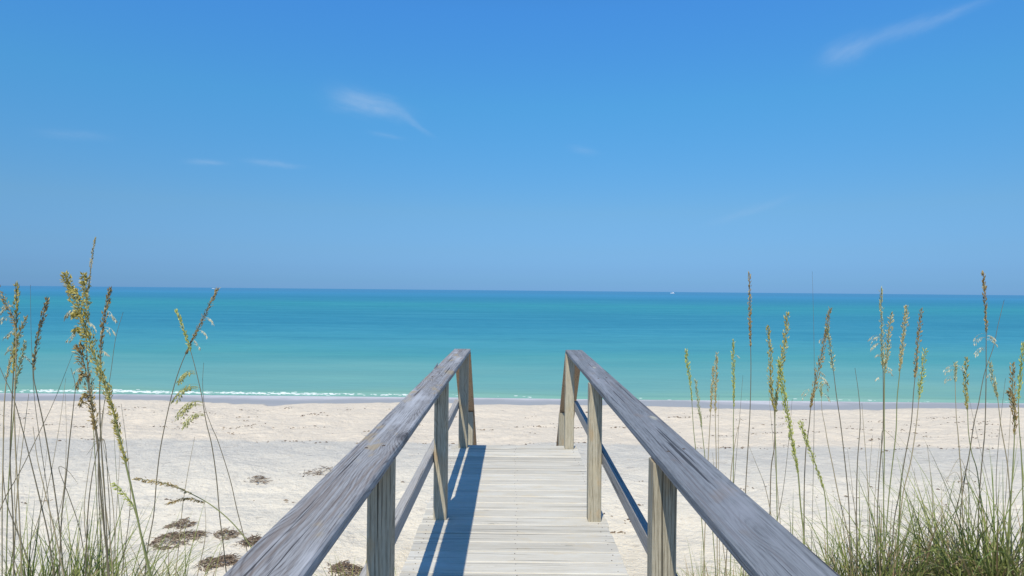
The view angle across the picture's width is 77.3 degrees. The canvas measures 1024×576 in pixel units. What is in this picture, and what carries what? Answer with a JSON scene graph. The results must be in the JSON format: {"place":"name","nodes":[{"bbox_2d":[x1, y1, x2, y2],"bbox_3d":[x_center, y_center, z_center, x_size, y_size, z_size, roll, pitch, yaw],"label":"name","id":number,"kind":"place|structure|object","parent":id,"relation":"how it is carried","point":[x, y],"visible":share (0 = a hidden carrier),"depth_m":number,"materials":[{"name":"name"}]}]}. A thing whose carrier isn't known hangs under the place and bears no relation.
{"place":"outdoors","nodes":[
{"label":"outdoors","id":0,"kind":"place"},
{"bbox_2d":[0,286,1023,402],"bbox_3d":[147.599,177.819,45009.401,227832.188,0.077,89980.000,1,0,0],"label":"sea","id":1,"kind":"structure","parent":0,"point":[363,342],"depth_m":45.41,"materials":[{"name":"teal liquid"}]},
{"bbox_2d":[0,389,928,401],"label":"sea foam","id":2,"kind":"object","parent":1,"relation":"on","point":[156,392],"visible":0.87,"depth_m":21.81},
{"bbox_2d":[0,393,1023,575],"bbox_3d":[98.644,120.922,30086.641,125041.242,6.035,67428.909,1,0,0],"label":"sand","id":3,"kind":"structure","parent":0,"point":[261,452],"depth_m":10.72,"materials":[{"name":"sand"}]},
{"bbox_2d":[0,285,21,575],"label":"sea oat","id":4,"kind":"object","parent":3,"relation":"on","point":[6,308],"visible":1,"depth_m":2.45,"materials":[{"name":"plant"}]},
{"bbox_2d":[3,281,20,575],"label":"sea oat","id":5,"kind":"object","parent":3,"relation":"on","point":[16,295],"visible":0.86,"depth_m":2.50,"materials":[{"name":"plant"}]},
{"bbox_2d":[1,315,27,575],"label":"sea oat","id":6,"kind":"object","parent":3,"relation":"on","point":[11,354],"visible":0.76,"depth_m":2.70,"materials":[{"name":"plant"}]},
{"bbox_2d":[6,340,30,575],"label":"sea oat","id":7,"kind":"object","parent":3,"relation":"on","point":[23,348],"visible":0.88,"depth_m":2.75,"materials":[{"name":"plant"}]},
{"bbox_2d":[3,467,33,575],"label":"sea oat","id":8,"kind":"object","parent":3,"relation":"on","point":[15,525],"visible":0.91,"depth_m":2.70,"materials":[{"name":"plant"}]},
{"bbox_2d":[14,429,25,575],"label":"sea oat","id":9,"kind":"object","parent":3,"relation":"on","point":[14,501],"visible":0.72,"depth_m":3.01,"materials":[{"name":"plant"}]},
{"bbox_2d":[14,394,28,561],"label":"sea oat","id":10,"kind":"object","parent":3,"relation":"on","point":[18,486],"visible":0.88,"depth_m":2.80,"materials":[{"name":"plant"}]},
{"bbox_2d":[0,368,54,575],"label":"sea oat","id":11,"kind":"object","parent":3,"relation":"on","point":[35,483],"visible":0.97,"depth_m":2.55,"materials":[{"name":"plant"}]},
{"bbox_2d":[0,354,72,509],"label":"sea oat","id":12,"kind":"object","parent":3,"relation":"on","point":[33,444],"visible":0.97,"depth_m":2.70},
{"bbox_2d":[30,452,46,561],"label":"sea oat","id":13,"kind":"object","parent":3,"relation":"on","point":[40,510],"visible":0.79,"depth_m":3.10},
{"bbox_2d":[30,285,54,573],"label":"sea oat","id":14,"kind":"object","parent":3,"relation":"on","point":[39,438],"visible":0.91,"depth_m":2.90,"materials":[{"name":"plant"}]},
{"bbox_2d":[20,379,65,573],"bbox_3d":[-2.308,1.117,3.082,0.305,1.374,0.003,1,0,0],"label":"sea oat","id":15,"kind":"object","parent":3,"relation":"on","point":[49,478],"visible":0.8,"depth_m":3.08,"materials":[{"name":"plant"}]},
{"bbox_2d":[31,297,63,566],"bbox_3d":[-1.871,0.898,2.604,0.191,1.735,0.031,1,0,0],"label":"sea oat","id":16,"kind":"object","parent":3,"relation":"on","point":[46,303],"visible":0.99,"depth_m":2.60,"materials":[{"name":"plant"}]},
{"bbox_2d":[33,428,64,575],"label":"sea oat","id":17,"kind":"object","parent":3,"relation":"on","point":[50,512],"visible":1,"depth_m":2.50,"materials":[{"name":"plant"}]},
{"bbox_2d":[40,394,66,574],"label":"sea oat","id":18,"kind":"object","parent":3,"relation":"on","point":[65,473],"visible":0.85,"depth_m":3.22,"materials":[{"name":"plant"}]},
{"bbox_2d":[58,369,75,575],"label":"sea oat","id":19,"kind":"object","parent":3,"relation":"on","point":[65,481],"visible":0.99,"depth_m":2.55,"materials":[{"name":"plant"}]},
{"bbox_2d":[58,466,84,556],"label":"sea oat","id":20,"kind":"object","parent":3,"relation":"on","point":[72,507],"visible":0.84,"depth_m":3.14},
{"bbox_2d":[7,488,150,575],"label":"grass clump","id":21,"kind":"object","parent":3,"relation":"on","point":[11,563],"visible":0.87,"depth_m":2.92,"materials":[{"name":"plant"}]},
{"bbox_2d":[74,370,97,550],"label":"sea oat","id":22,"kind":"object","parent":3,"relation":"on","point":[95,473],"visible":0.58,"depth_m":3.20,"materials":[{"name":"plant"}]},
{"bbox_2d":[84,436,94,575],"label":"sea oat","id":23,"kind":"object","parent":3,"relation":"on","point":[84,509],"visible":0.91,"depth_m":3.00,"materials":[{"name":"plant"}]},
{"bbox_2d":[71,341,109,575],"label":"sea oat","id":24,"kind":"object","parent":3,"relation":"on","point":[87,395],"visible":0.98,"depth_m":2.30,"materials":[{"name":"plant"}]},
{"bbox_2d":[85,451,96,575],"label":"sea oat","id":25,"kind":"object","parent":3,"relation":"on","point":[87,517],"visible":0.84,"depth_m":2.60,"materials":[{"name":"plant"}]},
{"bbox_2d":[85,237,107,575],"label":"sea oat","id":26,"kind":"object","parent":3,"relation":"on","point":[92,253],"visible":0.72,"depth_m":2.60,"materials":[{"name":"plant"}]},
{"bbox_2d":[88,439,110,568],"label":"sea oat","id":27,"kind":"object","parent":3,"relation":"on","point":[108,492],"visible":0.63,"depth_m":3.25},
{"bbox_2d":[94,401,115,566],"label":"sea oat","id":28,"kind":"object","parent":3,"relation":"on","point":[111,494],"visible":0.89,"depth_m":3.16,"materials":[{"name":"plant"}]},
{"bbox_2d":[60,271,150,575],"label":"sea oat","id":29,"kind":"object","parent":3,"relation":"on","point":[77,312],"visible":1,"depth_m":2.25,"materials":[{"name":"plant"}]},
{"bbox_2d":[101,400,113,575],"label":"sea oat","id":30,"kind":"object","parent":3,"relation":"on","point":[106,510],"visible":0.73,"depth_m":2.70,"materials":[{"name":"plant"}]},
{"bbox_2d":[98,286,117,559],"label":"sea oat","id":31,"kind":"object","parent":3,"relation":"on","point":[107,300],"visible":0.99,"depth_m":2.50,"materials":[{"name":"plant"}]},
{"bbox_2d":[98,314,122,575],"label":"sea oat","id":32,"kind":"object","parent":3,"relation":"on","point":[98,475],"visible":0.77,"depth_m":2.80,"materials":[{"name":"plant"}]},
{"bbox_2d":[0,487,227,575],"bbox_3d":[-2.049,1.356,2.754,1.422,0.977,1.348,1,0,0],"label":"grass clump","id":33,"kind":"object","parent":3,"relation":"on","point":[117,568],"visible":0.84,"depth_m":3.00,"materials":[{"name":"plant"}]},
{"bbox_2d":[114,459,119,557],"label":"sea oat","id":34,"kind":"object","parent":3,"relation":"on","point":[116,512],"visible":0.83,"depth_m":3.16,"materials":[{"name":"plant"}]},
{"bbox_2d":[113,427,124,575],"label":"sea oat","id":35,"kind":"object","parent":3,"relation":"on","point":[119,510],"visible":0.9,"depth_m":2.90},
{"bbox_2d":[121,405,130,575],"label":"sea oat","id":36,"kind":"object","parent":3,"relation":"on","point":[130,504],"visible":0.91,"depth_m":2.71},
{"bbox_2d":[110,482,151,575],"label":"sea oat","id":37,"kind":"object","parent":3,"relation":"on","point":[118,488],"visible":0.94,"depth_m":2.50,"materials":[{"name":"plant"}]},
{"bbox_2d":[52,498,241,575],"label":"grass clump","id":38,"kind":"object","parent":3,"relation":"on","point":[190,550],"visible":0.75,"depth_m":3.27,"materials":[{"name":"plant"}]},
{"bbox_2d":[73,529,251,575],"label":"grass clump","id":39,"kind":"object","parent":3,"relation":"on","point":[181,562],"visible":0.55,"depth_m":3.44,"materials":[{"name":"plant"}]},
{"bbox_2d":[146,529,211,550],"bbox_3d":[-3.676,2.751,6.972,0.703,0.126,0.583,1,0,0],"label":"seaweed pile","id":40,"kind":"object","parent":3,"relation":"on","point":[177,534],"visible":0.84,"depth_m":7.00,"materials":[{"name":"plant"}]},
{"bbox_2d":[163,517,198,530],"bbox_3d":[-3.864,2.757,7.470,0.422,0.097,0.346,0,0,40],"label":"seaweed pile","id":41,"kind":"object","parent":3,"relation":"on","point":[178,522],"visible":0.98,"depth_m":7.47,"materials":[{"name":"plant"}]},
{"bbox_2d":[144,287,220,575],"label":"sea oat","id":42,"kind":"object","parent":3,"relation":"on","point":[204,315],"visible":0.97,"depth_m":2.90,"materials":[{"name":"plant"}]},
{"bbox_2d":[175,437,194,575],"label":"sea oat","id":43,"kind":"object","parent":3,"relation":"on","point":[181,518],"visible":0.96,"depth_m":2.90,"materials":[{"name":"plant"}]},
{"bbox_2d":[132,477,251,547],"bbox_3d":[-1.248,1.367,2.799,0.844,1.076,0.029,1,0,0],"label":"sea oat","id":44,"kind":"object","parent":3,"relation":"on","point":[168,484],"visible":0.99,"depth_m":2.80,"materials":[{"name":"plant"}]},
{"bbox_2d":[170,309,226,571],"bbox_3d":[-1.368,0.965,2.854,0.296,1.749,0.064,1,0,0],"label":"sea oat","id":45,"kind":"object","parent":3,"relation":"on","point":[182,392],"visible":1,"depth_m":2.85,"materials":[{"name":"plant"}]},
{"bbox_2d":[197,512,205,575],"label":"sea oat","id":46,"kind":"object","parent":3,"relation":"on","point":[203,546],"visible":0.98,"depth_m":3.00,"materials":[{"name":"plant"}]},
{"bbox_2d":[193,553,239,573],"bbox_3d":[-2.905,2.682,6.314,0.456,0.094,0.385,1,0,-42],"label":"seaweed pile","id":47,"kind":"object","parent":3,"relation":"on","point":[231,561],"visible":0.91,"depth_m":6.27,"materials":[{"name":"plant"}]},
{"bbox_2d":[202,364,246,549],"bbox_3d":[-1.256,1.115,2.900,0.308,1.550,0.004,1,0,0],"label":"sea oat","id":48,"kind":"object","parent":3,"relation":"on","point":[226,467],"visible":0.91,"depth_m":2.90,"materials":[{"name":"plant"}]},
{"bbox_2d":[213,528,245,542],"bbox_3d":[-3.146,2.716,7.077,0.364,0.094,0.398,1,0,-41],"label":"seaweed pile","id":49,"kind":"object","parent":3,"relation":"on","point":[229,533],"visible":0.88,"depth_m":7.08,"materials":[{"name":"plant"}]},
{"bbox_2d":[232,534,261,548],"bbox_3d":[-2.753,2.692,6.822,0.410,0.098,0.346,1,0,0],"label":"seaweed pile","id":50,"kind":"object","parent":3,"relation":"on","point":[254,540],"visible":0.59,"depth_m":6.79,"materials":[{"name":"plant"}]},
{"bbox_2d":[249,475,272,484],"bbox_3d":[-3.743,2.828,9.450,0.455,0.082,0.348,0,0,30],"label":"seaweed pile","id":51,"kind":"object","parent":3,"relation":"on","point":[261,477],"visible":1,"depth_m":9.44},
{"bbox_2d":[304,466,332,474],"bbox_3d":[-2.984,2.832,9.889,0.519,0.079,0.513,1,0,-37],"label":"seaweed pile","id":52,"kind":"object","parent":3,"relation":"on","point":[319,471],"visible":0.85,"depth_m":9.84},
{"bbox_2d":[327,560,362,575],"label":"seaweed pile","id":53,"kind":"object","parent":3,"relation":"on","point":[344,564],"visible":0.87,"depth_m":6.26,"materials":[{"name":"plant"}]},
{"bbox_2d":[316,553,397,575],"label":"grass clump","id":54,"kind":"object","parent":3,"relation":"on","point":[337,568],"visible":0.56,"depth_m":5.34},
{"bbox_2d":[0,406,1021,574],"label":"seaweed debris","id":55,"kind":"object","parent":3,"relation":"on","point":[286,500],"visible":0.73,"depth_m":13.60,"materials":[{"name":"plant"}]},
{"bbox_2d":[223,349,839,575],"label":"boardwalk","id":56,"kind":"structure","parent":3,"relation":"on","point":[504,510],"depth_m":3.56,"materials":[{"name":"wood"}]},
{"bbox_2d":[684,349,704,573],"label":"sea oat","id":57,"kind":"object","parent":3,"relation":"on","point":[687,364],"visible":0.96,"depth_m":3.39,"materials":[{"name":"plant"}]},
{"bbox_2d":[694,378,715,575],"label":"sea oat","id":58,"kind":"object","parent":3,"relation":"on","point":[699,411],"visible":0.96,"depth_m":3.49,"materials":[{"name":"plant"}]},
{"bbox_2d":[703,365,714,575],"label":"sea oat","id":59,"kind":"object","parent":3,"relation":"on","point":[711,391],"visible":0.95,"depth_m":3.39,"materials":[{"name":"plant"}]},
{"bbox_2d":[676,536,746,575],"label":"grass clump","id":60,"kind":"object","parent":3,"relation":"on","point":[692,573],"visible":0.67,"depth_m":5.15,"materials":[{"name":"plant"}]},
{"bbox_2d":[714,352,718,575],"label":"sea oat","id":61,"kind":"object","parent":3,"relation":"on","point":[716,376],"visible":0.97,"depth_m":3.39,"materials":[{"name":"plant"}]},
{"bbox_2d":[718,409,719,575],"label":"sea oat","id":62,"kind":"object","parent":3,"relation":"on","point":[718,469],"visible":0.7,"depth_m":3.59,"materials":[{"name":"plant"}]},
{"bbox_2d":[712,452,726,574],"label":"sea oat","id":63,"kind":"object","parent":3,"relation":"on","point":[722,543],"visible":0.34,"depth_m":3.12,"materials":[{"name":"plant"}]},
{"bbox_2d":[725,418,740,575],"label":"sea oat","id":64,"kind":"object","parent":3,"relation":"on","point":[730,479],"visible":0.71,"depth_m":3.49,"materials":[{"name":"plant"}]},
{"bbox_2d":[724,379,742,575],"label":"sea oat","id":65,"kind":"object","parent":3,"relation":"on","point":[736,456],"visible":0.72,"depth_m":3.15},
{"bbox_2d":[730,339,739,575],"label":"sea oat","id":66,"kind":"object","parent":3,"relation":"on","point":[733,365],"visible":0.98,"depth_m":3.29,"materials":[{"name":"plant"}]},
{"bbox_2d":[743,271,751,575],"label":"sea oat","id":67,"kind":"object","parent":3,"relation":"on","point":[749,299],"visible":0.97,"depth_m":3.19,"materials":[{"name":"plant"}]},
{"bbox_2d":[750,449,771,515],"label":"sea oat","id":68,"kind":"object","parent":3,"relation":"on","point":[764,485],"visible":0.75,"depth_m":3.39,"materials":[{"name":"plant"}]},
{"bbox_2d":[766,325,774,513],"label":"sea oat","id":69,"kind":"object","parent":3,"relation":"on","point":[770,370],"visible":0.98,"depth_m":2.99,"materials":[{"name":"plant"}]},
{"bbox_2d":[706,555,839,575],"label":"grass clump","id":70,"kind":"object","parent":3,"relation":"on","point":[737,569],"visible":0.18,"depth_m":4.72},
{"bbox_2d":[769,400,780,523],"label":"sea oat","id":71,"kind":"object","parent":3,"relation":"on","point":[775,467],"visible":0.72,"depth_m":3.33,"materials":[{"name":"plant"}]},
{"bbox_2d":[773,311,789,520],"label":"sea oat","id":72,"kind":"object","parent":3,"relation":"on","point":[782,357],"visible":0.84,"depth_m":2.99,"materials":[{"name":"plant"}]},
{"bbox_2d":[778,406,791,516],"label":"sea oat","id":73,"kind":"object","parent":3,"relation":"on","point":[785,470],"visible":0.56,"depth_m":3.58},
{"bbox_2d":[775,359,804,544],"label":"sea oat","id":74,"kind":"object","parent":3,"relation":"on","point":[780,372],"visible":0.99,"depth_m":2.89,"materials":[{"name":"plant"}]},
{"bbox_2d":[797,420,828,565],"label":"sea oat","id":75,"kind":"object","parent":3,"relation":"on","point":[812,454],"visible":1,"depth_m":2.89,"materials":[{"name":"plant"}]},
{"bbox_2d":[811,276,814,550],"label":"sea oat","id":76,"kind":"object","parent":3,"relation":"on","point":[813,445],"visible":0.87,"depth_m":3.59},
{"bbox_2d":[801,306,831,534],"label":"sea oat","id":77,"kind":"object","parent":3,"relation":"on","point":[820,367],"visible":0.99,"depth_m":2.99,"materials":[{"name":"plant"}]},
{"bbox_2d":[698,494,954,575],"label":"grass clump","id":78,"kind":"object","parent":3,"relation":"on","point":[861,554],"visible":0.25,"depth_m":3.62,"materials":[{"name":"plant"}]},
{"bbox_2d":[818,381,854,575],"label":"sea oat","id":79,"kind":"object","parent":3,"relation":"on","point":[820,388],"visible":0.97,"depth_m":3.09,"materials":[{"name":"plant"}]},
{"bbox_2d":[823,324,850,575],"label":"sea oat","id":80,"kind":"object","parent":3,"relation":"on","point":[829,353],"visible":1,"depth_m":2.99,"materials":[{"name":"plant"}]},
{"bbox_2d":[847,449,857,574],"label":"sea oat","id":81,"kind":"object","parent":3,"relation":"on","point":[854,506],"visible":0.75,"depth_m":3.36,"materials":[{"name":"plant"}]},
{"bbox_2d":[855,370,860,575],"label":"sea oat","id":82,"kind":"object","parent":3,"relation":"on","point":[856,480],"visible":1,"depth_m":3.09,"materials":[{"name":"plant"}]},
{"bbox_2d":[709,466,1023,575],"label":"grass clump","id":83,"kind":"object","parent":3,"relation":"on","point":[868,571],"visible":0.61,"depth_m":3.14,"materials":[{"name":"plant"}]},
{"bbox_2d":[862,409,871,575],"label":"sea oat","id":84,"kind":"object","parent":3,"relation":"on","point":[868,496],"visible":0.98,"depth_m":3.09,"materials":[{"name":"plant"}]},
{"bbox_2d":[869,435,875,549],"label":"sea oat","id":85,"kind":"object","parent":3,"relation":"on","point":[869,482],"visible":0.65,"depth_m":3.67,"materials":[{"name":"plant"}]},
{"bbox_2d":[867,287,884,575],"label":"sea oat","id":86,"kind":"object","parent":3,"relation":"on","point":[882,330],"visible":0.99,"depth_m":2.99,"materials":[{"name":"plant"}]},
{"bbox_2d":[874,445,880,575],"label":"sea oat","id":87,"kind":"object","parent":3,"relation":"on","point":[874,516],"visible":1,"depth_m":2.96,"materials":[{"name":"plant"}]},
{"bbox_2d":[882,312,893,575],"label":"sea oat","id":88,"kind":"object","parent":3,"relation":"on","point":[889,345],"visible":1,"depth_m":2.99,"materials":[{"name":"plant"}]},
{"bbox_2d":[881,431,899,575],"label":"sea oat","id":89,"kind":"object","parent":3,"relation":"on","point":[882,468],"visible":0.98,"depth_m":3.01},
{"bbox_2d":[883,305,909,575],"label":"sea oat","id":90,"kind":"object","parent":3,"relation":"on","point":[905,318],"visible":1,"depth_m":2.99,"materials":[{"name":"plant"}]},
{"bbox_2d":[787,455,1023,575],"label":"grass clump","id":91,"kind":"object","parent":3,"relation":"on","point":[944,572],"visible":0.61,"depth_m":3.05,"materials":[{"name":"plant"}]},
{"bbox_2d":[890,308,923,575],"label":"sea oat","id":92,"kind":"object","parent":3,"relation":"on","point":[915,370],"visible":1,"depth_m":2.99,"materials":[{"name":"plant"}]},
{"bbox_2d":[894,347,927,573],"bbox_3d":[1.853,0.963,2.988,0.169,1.374,0.042,1,0,0],"label":"sea oat","id":93,"kind":"object","parent":3,"relation":"on","point":[920,382],"visible":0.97,"depth_m":2.99,"materials":[{"name":"plant"}]},
{"bbox_2d":[806,501,1021,575],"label":"grass clump","id":94,"kind":"object","parent":3,"relation":"on","point":[872,570],"visible":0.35,"depth_m":3.13,"materials":[{"name":"plant"}]},
{"bbox_2d":[908,455,929,539],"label":"sea oat","id":95,"kind":"object","parent":3,"relation":"on","point":[920,496],"visible":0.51,"depth_m":3.38,"materials":[{"name":"plant"}]},
{"bbox_2d":[829,434,1023,575],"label":"grass clump","id":96,"kind":"object","parent":3,"relation":"on","point":[998,561],"visible":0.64,"depth_m":3.02,"materials":[{"name":"plant"}]},
{"bbox_2d":[927,447,932,549],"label":"sea oat","id":97,"kind":"object","parent":3,"relation":"on","point":[932,500],"visible":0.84,"depth_m":3.08,"materials":[{"name":"plant"}]},
{"bbox_2d":[943,361,965,568],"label":"sea oat","id":98,"kind":"object","parent":3,"relation":"on","point":[946,368],"visible":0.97,"depth_m":3.09,"materials":[{"name":"plant"}]},
{"bbox_2d":[944,461,971,526],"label":"sea oat","id":99,"kind":"object","parent":3,"relation":"on","point":[968,489],"visible":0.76,"depth_m":3.19,"materials":[{"name":"plant"}]},
{"bbox_2d":[939,472,985,564],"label":"sea oat","id":100,"kind":"object","parent":3,"relation":"on","point":[968,505],"visible":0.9,"depth_m":2.94,"materials":[{"name":"plant"}]},
{"bbox_2d":[952,470,982,535],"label":"sea oat","id":101,"kind":"object","parent":3,"relation":"on","point":[959,496],"visible":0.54,"depth_m":3.38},
{"bbox_2d":[962,356,984,575],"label":"sea oat","id":102,"kind":"object","parent":3,"relation":"on","point":[967,382],"visible":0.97,"depth_m":3.09,"materials":[{"name":"plant"}]},
{"bbox_2d":[957,302,1003,569],"bbox_3d":[2.330,0.867,3.189,0.236,1.619,0.005,1,0,0],"label":"sea oat","id":103,"kind":"object","parent":3,"relation":"on","point":[972,431],"visible":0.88,"depth_m":3.19,"materials":[{"name":"plant"}]},
{"bbox_2d":[973,270,997,572],"bbox_3d":[2.212,0.740,2.991,0.107,1.650,0.032,1,0,0],"label":"sea oat","id":104,"kind":"object","parent":3,"relation":"on","point":[985,306],"visible":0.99,"depth_m":2.99,"materials":[{"name":"plant"}]},
{"bbox_2d":[966,386,1005,544],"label":"sea oat","id":105,"kind":"object","parent":3,"relation":"on","point":[983,463],"visible":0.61,"depth_m":3.67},
{"bbox_2d":[986,361,1011,560],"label":"sea oat","id":106,"kind":"object","parent":3,"relation":"on","point":[995,382],"visible":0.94,"depth_m":2.99,"materials":[{"name":"plant"}]},
{"bbox_2d":[996,378,1005,524],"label":"sea oat","id":107,"kind":"object","parent":3,"relation":"on","point":[997,457],"visible":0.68,"depth_m":3.66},
{"bbox_2d":[1001,412,1010,558],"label":"sea oat","id":108,"kind":"object","parent":3,"relation":"on","point":[1007,472],"visible":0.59,"depth_m":3.31,"materials":[{"name":"plant"}]},
{"bbox_2d":[1005,362,1018,574],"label":"sea oat","id":109,"kind":"object","parent":3,"relation":"on","point":[1011,395],"visible":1,"depth_m":2.79,"materials":[{"name":"plant"}]},
{"bbox_2d":[1017,341,1023,552],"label":"sea oat","id":110,"kind":"object","parent":3,"relation":"on","point":[1020,371],"visible":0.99,"depth_m":2.89,"materials":[{"name":"plant"}]},
{"bbox_2d":[0,0,1023,294],"label":"sky","id":111,"kind":"structure","parent":0,"point":[852,146],"materials":[{"name":"blue"}]}
]}

